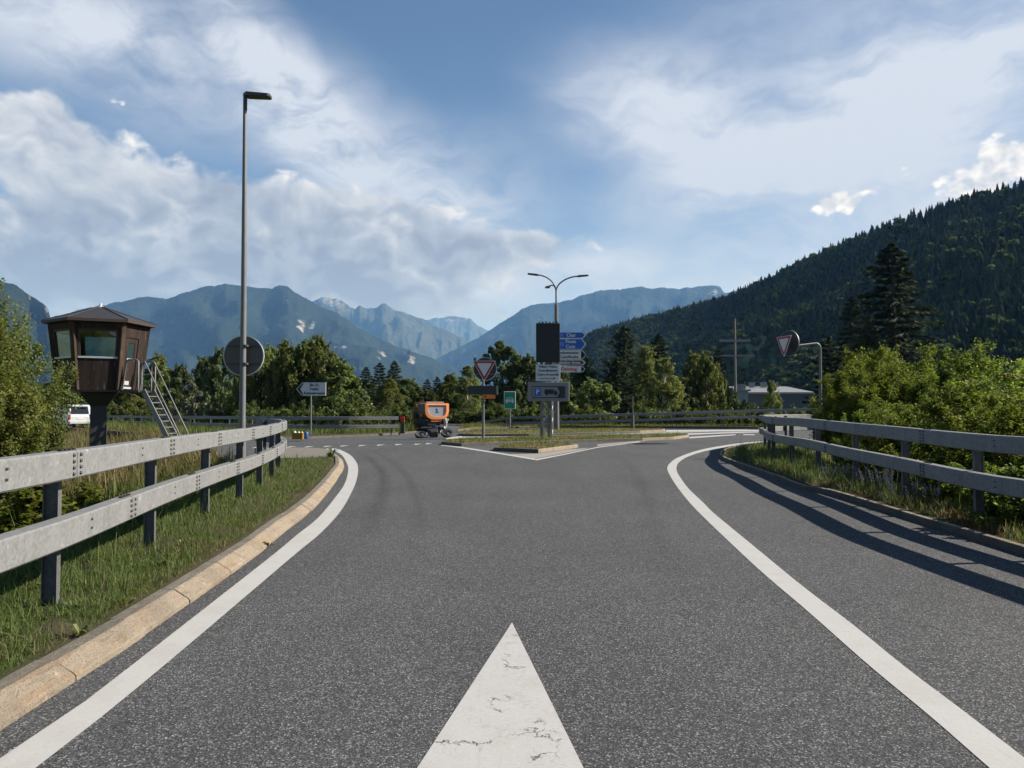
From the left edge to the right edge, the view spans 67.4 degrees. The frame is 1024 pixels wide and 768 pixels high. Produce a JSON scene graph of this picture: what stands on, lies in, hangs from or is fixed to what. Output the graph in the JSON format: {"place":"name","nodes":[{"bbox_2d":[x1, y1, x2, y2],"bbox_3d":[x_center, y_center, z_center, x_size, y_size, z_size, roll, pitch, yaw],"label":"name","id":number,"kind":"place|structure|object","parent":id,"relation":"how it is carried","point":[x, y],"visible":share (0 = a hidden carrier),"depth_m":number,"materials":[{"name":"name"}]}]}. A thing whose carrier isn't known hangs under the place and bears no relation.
{"place":"outdoors","nodes":[
{"label":"outdoors","id":0,"kind":"place"},
{"bbox_2d":[0,281,70,385],"bbox_3d":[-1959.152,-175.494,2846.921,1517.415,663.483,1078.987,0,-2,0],"label":"mountain","id":1,"kind":"structure","parent":0,"point":[36,309],"depth_m":2881.53,"materials":[{"name":"stone"}]},
{"bbox_2d":[0,455,334,679],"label":"verge","id":2,"kind":"structure","parent":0,"point":[57,644],"depth_m":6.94,"materials":[{"name":"green plant"}]},
{"bbox_2d":[0,418,287,605],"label":"guardrail","id":3,"kind":"object","parent":2,"relation":"on","point":[50,536],"visible":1,"depth_m":6.22,"materials":[{"name":"metal"}]},
{"bbox_2d":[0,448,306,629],"bbox_3d":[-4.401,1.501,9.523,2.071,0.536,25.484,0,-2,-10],"label":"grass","id":4,"kind":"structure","parent":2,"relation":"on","point":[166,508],"depth_m":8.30,"materials":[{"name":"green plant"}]},
{"bbox_2d":[61,412,419,436],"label":"verge","id":5,"kind":"structure","parent":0,"point":[328,434],"depth_m":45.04,"materials":[{"name":"green plant"}]},
{"bbox_2d":[40,415,398,435],"bbox_3d":[-33.750,3.257,65.441,68.804,1.350,5.042,-2,-3,42],"label":"guardrail","id":6,"kind":"object","parent":5,"relation":"on","point":[334,427],"visible":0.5,"depth_m":44.21,"materials":[{"name":"metal"}]},
{"bbox_2d":[297,382,325,433],"bbox_3d":[-11.250,1.434,43.024,1.657,3.039,0.174,0,-2,0],"label":"direction sign","id":7,"kind":"object","parent":5,"relation":"on","point":[310,389],"visible":0.99,"depth_m":42.98,"materials":[{"name":"metal"}]},
{"bbox_2d":[54,284,466,387],"bbox_3d":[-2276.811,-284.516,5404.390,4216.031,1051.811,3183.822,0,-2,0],"label":"mountain","id":8,"kind":"structure","parent":0,"point":[201,322],"depth_m":5420.68,"materials":[{"name":"blue stone"}]},
{"bbox_2d":[266,447,328,458],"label":"path","id":9,"kind":"structure","parent":0,"point":[304,452],"depth_m":26.33,"materials":[{"name":"concrete"}]},
{"bbox_2d":[324,343,437,390],"bbox_3d":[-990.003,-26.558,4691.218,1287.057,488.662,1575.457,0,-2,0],"label":"mountain","id":10,"kind":"structure","parent":0,"point":[360,358],"depth_m":4741.93,"materials":[{"name":"blue stone"}]},
{"bbox_2d":[312,297,467,359],"bbox_3d":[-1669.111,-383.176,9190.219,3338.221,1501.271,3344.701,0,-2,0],"label":"mountain","id":11,"kind":"structure","parent":0,"point":[399,329],"depth_m":9496.40,"materials":[{"name":"blue stone"}]},
{"bbox_2d":[45,428,835,507],"bbox_3d":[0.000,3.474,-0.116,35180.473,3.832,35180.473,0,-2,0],"label":"ground","id":12,"kind":"structure","parent":0,"point":[69,430],"depth_m":53.25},
{"bbox_2d":[0,318,55,513],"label":"birch bush","id":13,"kind":"object","parent":12,"relation":"on","point":[14,440],"visible":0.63,"depth_m":12.29,"materials":[{"name":"green plant"}]},
{"bbox_2d":[0,277,86,495],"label":"birch bush","id":14,"kind":"object","parent":12,"relation":"on","point":[56,397],"visible":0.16,"depth_m":13.63,"materials":[{"name":"green plant"}]},
{"bbox_2d":[0,481,136,560],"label":"bush","id":15,"kind":"object","parent":12,"relation":"on","point":[30,499],"visible":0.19,"depth_m":8.90,"materials":[{"name":"green plant"}]},
{"bbox_2d":[41,303,188,457],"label":"watchtower","id":16,"kind":"structure","parent":12,"relation":"on","point":[100,384],"depth_m":25.84,"materials":[{"name":"brown wood"}]},
{"bbox_2d":[123,337,137,388],"bbox_3d":[-13.104,-0.703,26.269,0.220,1.746,0.733,0,-2,4],"label":"door","id":17,"kind":"structure","parent":16,"relation":"in","point":[132,343],"depth_m":26.32,"materials":[{"name":"brown wood"}]},
{"bbox_2d":[109,389,149,423],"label":"broadleaf tree","id":18,"kind":"object","parent":12,"relation":"on","point":[128,400],"visible":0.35,"depth_m":83.62,"materials":[{"name":"green plant"}]},
{"bbox_2d":[48,418,235,501],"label":"grass","id":19,"kind":"structure","parent":12,"relation":"on","point":[108,476],"depth_m":22.24,"materials":[{"name":"green plant"}]},
{"bbox_2d":[135,351,179,412],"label":"broadleaf tree","id":20,"kind":"object","parent":12,"relation":"on","point":[159,360],"visible":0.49,"depth_m":95.18,"materials":[{"name":"green plant"}]},
{"bbox_2d":[162,363,200,412],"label":"broadleaf tree","id":21,"kind":"object","parent":12,"relation":"on","point":[177,383],"visible":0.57,"depth_m":91.65,"materials":[{"name":"green plant"}]},
{"bbox_2d":[171,379,214,422],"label":"willow tree","id":22,"kind":"object","parent":12,"relation":"on","point":[199,396],"visible":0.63,"depth_m":65.71,"materials":[{"name":"green plant"}]},
{"bbox_2d":[181,355,219,422],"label":"broadleaf tree","id":23,"kind":"object","parent":12,"relation":"on","point":[198,372],"visible":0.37,"depth_m":79.76,"materials":[{"name":"green plant"}]},
{"bbox_2d":[199,345,237,422],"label":"broadleaf tree","id":24,"kind":"object","parent":12,"relation":"on","point":[217,372],"visible":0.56,"depth_m":77.65,"materials":[{"name":"green plant"}]},
{"bbox_2d":[221,373,257,415],"bbox_3d":[-22.380,1.876,62.984,3.339,5.742,2.676,0,-2,7],"label":"birch tree","id":25,"kind":"object","parent":12,"relation":"on","point":[234,394],"visible":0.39,"depth_m":62.58,"materials":[{"name":"green plant"}]},
{"bbox_2d":[239,91,271,456],"bbox_3d":[-7.750,-3.001,23.130,0.864,11.640,0.365,0,-2,0],"label":"street lamp","id":26,"kind":"object","parent":12,"relation":"on","point":[242,382],"visible":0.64,"depth_m":23.08,"materials":[{"name":"metal"}]},
{"bbox_2d":[223,336,263,375],"bbox_3d":[-8.105,-0.854,23.090,1.230,1.230,0.293,0,-2,0],"label":"round sign","id":27,"kind":"object","parent":26,"relation":"attached to","point":[254,355],"visible":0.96,"depth_m":23.20,"materials":[{"name":"silver metal"}]},
{"bbox_2d":[235,345,290,415],"bbox_3d":[-20.880,0.868,64.094,5.341,8.568,4.612,-1,-2,24],"label":"maple tree","id":28,"kind":"object","parent":12,"relation":"on","point":[253,381],"visible":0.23,"depth_m":63.32,"materials":[{"name":"green plant"}]},
{"bbox_2d":[260,338,313,414],"bbox_3d":[-17.892,0.711,62.233,4.938,8.770,4.430,-1,-2,24],"label":"maple tree","id":29,"kind":"object","parent":12,"relation":"on","point":[287,358],"visible":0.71,"depth_m":61.32,"materials":[{"name":"green plant"}]},
{"bbox_2d":[276,399,319,424],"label":"shrub","id":30,"kind":"object","parent":12,"relation":"on","point":[288,413],"visible":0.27,"depth_m":55.53,"materials":[{"name":"green plant"}]},
{"bbox_2d":[282,333,348,413],"bbox_3d":[-15.558,0.425,61.723,5.619,9.257,5.042,1,-2,-25],"label":"maple tree","id":31,"kind":"object","parent":12,"relation":"on","point":[319,348],"visible":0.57,"depth_m":61.04,"materials":[{"name":"green plant"}]},
{"bbox_2d":[305,405,352,424],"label":"shrub","id":32,"kind":"object","parent":12,"relation":"on","point":[321,413],"visible":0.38,"depth_m":55.22,"materials":[{"name":"green plant"}]},
{"bbox_2d":[309,359,372,416],"bbox_3d":[-13.207,1.396,60.310,4.588,6.699,5.768,-2,-3,45],"label":"broadleaf tree","id":33,"kind":"object","parent":12,"relation":"on","point":[341,380],"visible":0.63,"depth_m":59.49,"materials":[{"name":"green plant"}]},
{"bbox_2d":[330,392,370,429],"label":"shrub","id":34,"kind":"object","parent":12,"relation":"on","point":[361,409],"visible":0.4,"depth_m":56.43,"materials":[{"name":"green plant"}]},
{"bbox_2d":[368,377,411,422],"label":"birch tree","id":35,"kind":"object","parent":12,"relation":"on","point":[384,393],"visible":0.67,"depth_m":73.66,"materials":[{"name":"green plant"}]},
{"bbox_2d":[388,378,422,423],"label":"broadleaf tree","id":36,"kind":"object","parent":12,"relation":"on","point":[414,388],"visible":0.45,"depth_m":83.14,"materials":[{"name":"green plant"}]},
{"bbox_2d":[34,376,825,421],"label":"woods","id":37,"kind":"object","parent":12,"relation":"on","point":[144,382],"depth_m":132.56,"materials":[{"name":"green plant"}]},
{"bbox_2d":[433,372,461,422],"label":"broadleaf tree","id":38,"kind":"object","parent":12,"relation":"on","point":[446,392],"visible":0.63,"depth_m":83.60,"materials":[{"name":"green plant"}]},
{"bbox_2d":[452,364,481,423],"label":"birch tree","id":39,"kind":"object","parent":12,"relation":"on","point":[459,389],"visible":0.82,"depth_m":79.50,"materials":[{"name":"green plant"}]},
{"bbox_2d":[474,400,513,423],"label":"shrub","id":40,"kind":"object","parent":12,"relation":"on","point":[495,411],"visible":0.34,"depth_m":71.01,"materials":[{"name":"green plant"}]},
{"bbox_2d":[463,340,536,411],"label":"broadleaf tree","id":41,"kind":"object","parent":12,"relation":"on","point":[502,351],"visible":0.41,"depth_m":86.85,"materials":[{"name":"green plant"}]},
{"bbox_2d":[494,353,546,414],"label":"broadleaf tree","id":42,"kind":"object","parent":12,"relation":"on","point":[526,363],"visible":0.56,"depth_m":85.27,"materials":[{"name":"green plant"}]},
{"bbox_2d":[569,356,599,409],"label":"broadleaf tree","id":43,"kind":"object","parent":12,"relation":"on","point":[577,380],"visible":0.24,"depth_m":95.95,"materials":[{"name":"green plant"}]},
{"bbox_2d":[568,377,621,419],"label":"maple tree","id":44,"kind":"object","parent":12,"relation":"on","point":[597,394],"visible":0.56,"depth_m":73.40,"materials":[{"name":"green plant"}]},
{"bbox_2d":[587,357,643,424],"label":"tree","id":45,"kind":"object","parent":12,"relation":"on","point":[619,372],"visible":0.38,"depth_m":83.65,"materials":[{"name":"green plant"}]},
{"bbox_2d":[596,325,656,411],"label":"pine tree","id":46,"kind":"object","parent":12,"relation":"on","point":[622,334],"visible":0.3,"depth_m":95.85,"materials":[{"name":"green plant"}]},
{"bbox_2d":[627,343,659,417],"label":"birch tree","id":47,"kind":"object","parent":12,"relation":"on","point":[642,377],"visible":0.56,"depth_m":81.75,"materials":[{"name":"green plant"}]},
{"bbox_2d":[640,356,690,417],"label":"birch tree","id":48,"kind":"object","parent":12,"relation":"on","point":[668,389],"visible":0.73,"depth_m":77.45,"materials":[{"name":"green plant"}]},
{"bbox_2d":[675,350,714,410],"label":"broadleaf tree","id":49,"kind":"object","parent":12,"relation":"on","point":[691,365],"visible":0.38,"depth_m":87.44,"materials":[{"name":"green plant"}]},
{"bbox_2d":[682,349,732,420],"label":"maple tree","id":50,"kind":"object","parent":12,"relation":"on","point":[707,365],"visible":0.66,"depth_m":85.31,"materials":[{"name":"green plant"}]},
{"bbox_2d":[713,386,752,414],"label":"broadleaf tree","id":51,"kind":"object","parent":12,"relation":"on","point":[736,405],"visible":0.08,"depth_m":69.61,"materials":[{"name":"green plant"}]},
{"bbox_2d":[729,382,814,419],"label":"industrial building","id":52,"kind":"structure","parent":12,"relation":"on","point":[789,396],"depth_m":209.98,"materials":[{"name":"metal"}]},
{"bbox_2d":[762,380,783,414],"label":"birch tree","id":53,"kind":"object","parent":12,"relation":"on","point":[772,402],"visible":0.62,"depth_m":83.75,"materials":[{"name":"green plant"}]},
{"bbox_2d":[802,337,844,413],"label":"spruce tree","id":54,"kind":"object","parent":12,"relation":"on","point":[827,364],"visible":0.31,"depth_m":77.94,"materials":[{"name":"green plant"}]},
{"bbox_2d":[822,295,877,404],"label":"spruce tree","id":55,"kind":"object","parent":12,"relation":"on","point":[854,324],"visible":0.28,"depth_m":82.17,"materials":[{"name":"green plant"}]},
{"bbox_2d":[809,358,918,462],"bbox_3d":[10.189,1.440,21.821,2.705,4.444,3.206,0,-2,-6],"label":"bush","id":56,"kind":"object","parent":12,"relation":"on","point":[853,398],"visible":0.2,"depth_m":21.82,"materials":[{"name":"green plant"}]},
{"bbox_2d":[830,400,902,457],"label":"bush","id":57,"kind":"object","parent":12,"relation":"on","point":[857,419],"visible":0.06,"depth_m":19.41,"materials":[{"name":"green plant"}]},
{"bbox_2d":[852,315,882,377],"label":"spruce tree","id":58,"kind":"object","parent":12,"relation":"on","point":[868,334],"visible":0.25,"depth_m":71.96,"materials":[{"name":"green plant"}]},
{"bbox_2d":[811,340,940,441],"bbox_3d":[11.551,1.486,24.111,4.328,5.588,4.152,1,-2,-21],"label":"bush","id":59,"kind":"object","parent":12,"relation":"on","point":[853,373],"visible":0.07,"depth_m":23.75,"materials":[{"name":"green plant"}]},
{"bbox_2d":[836,241,952,384],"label":"spruce tree","id":60,"kind":"object","parent":12,"relation":"on","point":[891,326],"visible":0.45,"depth_m":73.89,"materials":[{"name":"green plant"}]},
{"bbox_2d":[843,399,961,463],"bbox_3d":[9.292,1.887,17.835,3.034,3.134,2.911,-1,-2,18],"label":"bush","id":61,"kind":"object","parent":12,"relation":"on","point":[884,411],"visible":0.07,"depth_m":17.96,"materials":[{"name":"green plant"}]},
{"bbox_2d":[871,363,991,424],"bbox_3d":[11.568,1.862,21.652,3.692,4.909,3.824,-2,-3,43],"label":"bush","id":62,"kind":"object","parent":12,"relation":"on","point":[927,388],"visible":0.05,"depth_m":21.02,"materials":[{"name":"green plant"}]},
{"bbox_2d":[883,378,1018,456],"bbox_3d":[9.382,1.707,16.451,3.294,3.697,2.780,1,-2,-18],"label":"bush","id":63,"kind":"object","parent":12,"relation":"on","point":[916,421],"visible":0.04,"depth_m":16.57,"materials":[{"name":"green plant"}]},
{"bbox_2d":[910,339,1020,394],"bbox_3d":[14.924,1.547,25.157,5.128,6.043,4.328,-2,-2,39],"label":"bush","id":64,"kind":"object","parent":12,"relation":"on","point":[975,373],"visible":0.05,"depth_m":24.87,"materials":[{"name":"green plant"}]},
{"bbox_2d":[909,371,1023,476],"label":"bush","id":65,"kind":"object","parent":12,"relation":"on","point":[942,416],"visible":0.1,"depth_m":14.44,"materials":[{"name":"green plant"}]},
{"bbox_2d":[930,386,1023,471],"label":"bush","id":66,"kind":"object","parent":12,"relation":"on","point":[1005,411],"visible":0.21,"depth_m":12.87,"materials":[{"name":"green plant"}]},
{"bbox_2d":[932,337,1023,406],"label":"bush","id":67,"kind":"object","parent":12,"relation":"on","point":[955,374],"visible":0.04,"depth_m":22.08,"materials":[{"name":"green plant"}]},
{"bbox_2d":[959,355,1023,421],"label":"bush","id":68,"kind":"object","parent":12,"relation":"on","point":[1011,378],"visible":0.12,"depth_m":17.89,"materials":[{"name":"green plant"}]},
{"bbox_2d":[427,316,488,341],"bbox_3d":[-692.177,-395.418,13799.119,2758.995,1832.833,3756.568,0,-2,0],"label":"mountain","id":69,"kind":"structure","parent":0,"point":[468,329],"depth_m":14395.83,"materials":[{"name":"blue stone"}]},
{"bbox_2d":[0,423,1023,767],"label":"road","id":70,"kind":"structure","parent":0,"point":[644,605],"depth_m":5.29,"materials":[{"name":"grey asphalt"}]},
{"bbox_2d":[52,405,89,428],"bbox_3d":[-36.240,2.672,62.976,4.750,1.965,1.800,-2,-3,42],"label":"van","id":71,"kind":"object","parent":70,"relation":"on","point":[79,416],"visible":0.48,"depth_m":61.47,"materials":[{"name":"white paint"}]},
{"bbox_2d":[0,453,343,730],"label":"kerb","id":72,"kind":"structure","parent":70,"relation":"on","point":[26,689],"depth_m":5.08,"materials":[{"name":"concrete"}]},
{"bbox_2d":[410,402,448,427],"bbox_3d":[-5.995,2.277,53.767,2.038,2.030,4.285,1,-2,-22],"label":"street sweeper","id":73,"kind":"object","parent":70,"relation":"on","point":[428,414],"visible":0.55,"depth_m":52.11,"materials":[{"name":"orange paint"}]},
{"bbox_2d":[415,420,452,437],"bbox_3d":[-4.188,2.389,40.778,1.957,1.008,1.348,1,-2,-33],"label":"motorcycle","id":74,"kind":"object","parent":70,"relation":"on","point":[434,431],"visible":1,"depth_m":40.76,"materials":[{"name":"metal"}]},
{"bbox_2d":[417,623,582,767],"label":"painted arrow marking","id":75,"kind":"object","parent":70,"relation":"on","point":[504,715],"visible":1,"depth_m":3.64,"materials":[{"name":"paint"}]},
{"bbox_2d":[0,430,1023,767],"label":"road markings","id":76,"kind":"object","parent":70,"relation":"on","point":[986,746],"visible":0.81,"depth_m":4.72,"materials":[{"name":"paint"}]},
{"bbox_2d":[459,428,664,435],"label":"kerb","id":77,"kind":"structure","parent":70,"relation":"on","point":[619,432],"depth_m":45.09,"materials":[{"name":"grey concrete"}]},
{"bbox_2d":[441,434,688,446],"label":"kerb","id":78,"kind":"structure","parent":70,"relation":"on","point":[571,441],"depth_m":34.91,"materials":[{"name":"grey concrete"}]},
{"bbox_2d":[719,442,1023,554],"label":"kerb","id":79,"kind":"structure","parent":70,"relation":"on","point":[1008,545],"depth_m":10.65,"materials":[{"name":"beige concrete"}]},
{"bbox_2d":[0,0,1023,329],"label":"sky","id":80,"kind":"structure","parent":0,"point":[423,159],"materials":[{"name":"blue"}]},
{"bbox_2d":[462,428,660,433],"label":"traffic island ground","id":81,"kind":"structure","parent":0,"point":[521,432],"depth_m":47.70,"materials":[{"name":"green plant"}]},
{"bbox_2d":[528,273,588,429],"bbox_3d":[3.134,-2.151,53.617,4.151,10.673,3.459,0,-2,0],"label":"street lamp","id":82,"kind":"object","parent":81,"relation":"on","point":[556,414],"visible":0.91,"depth_m":52.05,"materials":[{"name":"metal"}]},
{"bbox_2d":[444,430,686,442],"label":"traffic island ground","id":83,"kind":"structure","parent":0,"point":[544,440],"depth_m":35.31,"materials":[{"name":"green plant"}]},
{"bbox_2d":[468,357,497,438],"bbox_3d":[-1.328,0.707,35.258,1.369,3.897,0.285,0,-2,0],"label":"give way sign","id":84,"kind":"object","parent":83,"relation":"on","point":[484,369],"visible":0.97,"depth_m":35.20,"materials":[{"name":"metal"}]},
{"bbox_2d":[528,321,568,435],"bbox_3d":[1.860,-0.217,39.455,2.109,5.964,0.870,0,-2,0],"label":"sign mast","id":85,"kind":"object","parent":83,"relation":"on","point":[547,345],"visible":0.99,"depth_m":39.16,"materials":[{"name":"metal"}]},
{"bbox_2d":[436,285,736,385],"bbox_3d":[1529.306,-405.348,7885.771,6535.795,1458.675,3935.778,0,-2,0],"label":"mountain","id":86,"kind":"structure","parent":0,"point":[587,313],"depth_m":8290.64,"materials":[{"name":"blue stone"}]},
{"bbox_2d":[457,425,760,430],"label":"verge","id":87,"kind":"structure","parent":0,"point":[520,426],"depth_m":62.16,"materials":[{"name":"green plant"}]},
{"bbox_2d":[461,421,783,427],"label":"grass","id":88,"kind":"structure","parent":87,"relation":"on","point":[476,424],"depth_m":62.34,"materials":[{"name":"green plant"}]},
{"bbox_2d":[473,408,816,428],"bbox_3d":[21.919,3.629,63.984,73.975,3.210,22.138,-1,-2,26],"label":"guardrail","id":89,"kind":"object","parent":87,"relation":"on","point":[672,419],"visible":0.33,"depth_m":59.41,"materials":[{"name":"metal"}]},
{"bbox_2d":[545,191,1019,369],"bbox_3d":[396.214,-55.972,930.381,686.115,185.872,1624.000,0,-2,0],"label":"hill","id":90,"kind":"structure","parent":0,"point":[742,362],"depth_m":512.45,"materials":[{"name":"green plant"}]},
{"bbox_2d":[546,177,1023,400],"bbox_3d":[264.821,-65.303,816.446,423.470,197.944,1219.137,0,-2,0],"label":"forest","id":91,"kind":"object","parent":90,"relation":"on","point":[968,272],"visible":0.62,"depth_m":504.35,"materials":[{"name":"green plant"}]},
{"bbox_2d":[722,438,1023,543],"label":"verge","id":92,"kind":"structure","parent":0,"point":[836,488],"depth_m":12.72,"materials":[{"name":"green plant"}]},
{"bbox_2d":[777,330,821,409],"bbox_3d":[13.164,0.305,34.714,2.102,5.504,1.260,0,-2,0],"label":"give way sign","id":93,"kind":"object","parent":92,"relation":"on","point":[789,342],"visible":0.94,"depth_m":34.78,"materials":[{"name":"metal"}]},
{"bbox_2d":[845,443,914,479],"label":"bush","id":94,"kind":"object","parent":92,"relation":"on","point":[887,449],"visible":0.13,"depth_m":15.34,"materials":[{"name":"green plant"}]},
{"bbox_2d":[759,414,1023,523],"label":"guardrail","id":95,"kind":"object","parent":92,"relation":"on","point":[978,480],"visible":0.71,"depth_m":11.47,"materials":[{"name":"metal"}]},
{"bbox_2d":[877,450,986,489],"bbox_3d":[7.401,1.773,13.502,1.688,1.231,1.750,-1,-2,31],"label":"bush","id":96,"kind":"object","parent":92,"relation":"on","point":[939,459],"visible":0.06,"depth_m":13.46,"materials":[{"name":"green plant"}]},
{"bbox_2d":[910,453,1005,502],"bbox_3d":[7.031,1.659,11.915,1.494,1.236,1.640,0,-2,-1],"label":"bush","id":97,"kind":"object","parent":92,"relation":"on","point":[968,464],"visible":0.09,"depth_m":11.84,"materials":[{"name":"green plant"}]},
{"bbox_2d":[941,461,1005,508],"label":"bush","id":98,"kind":"object","parent":92,"relation":"on","point":[957,491],"visible":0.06,"depth_m":10.99,"materials":[{"name":"green plant"}]},
{"bbox_2d":[963,463,1023,527],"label":"bush","id":99,"kind":"object","parent":92,"relation":"on","point":[1011,507],"visible":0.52,"depth_m":9.39,"materials":[{"name":"green plant"}]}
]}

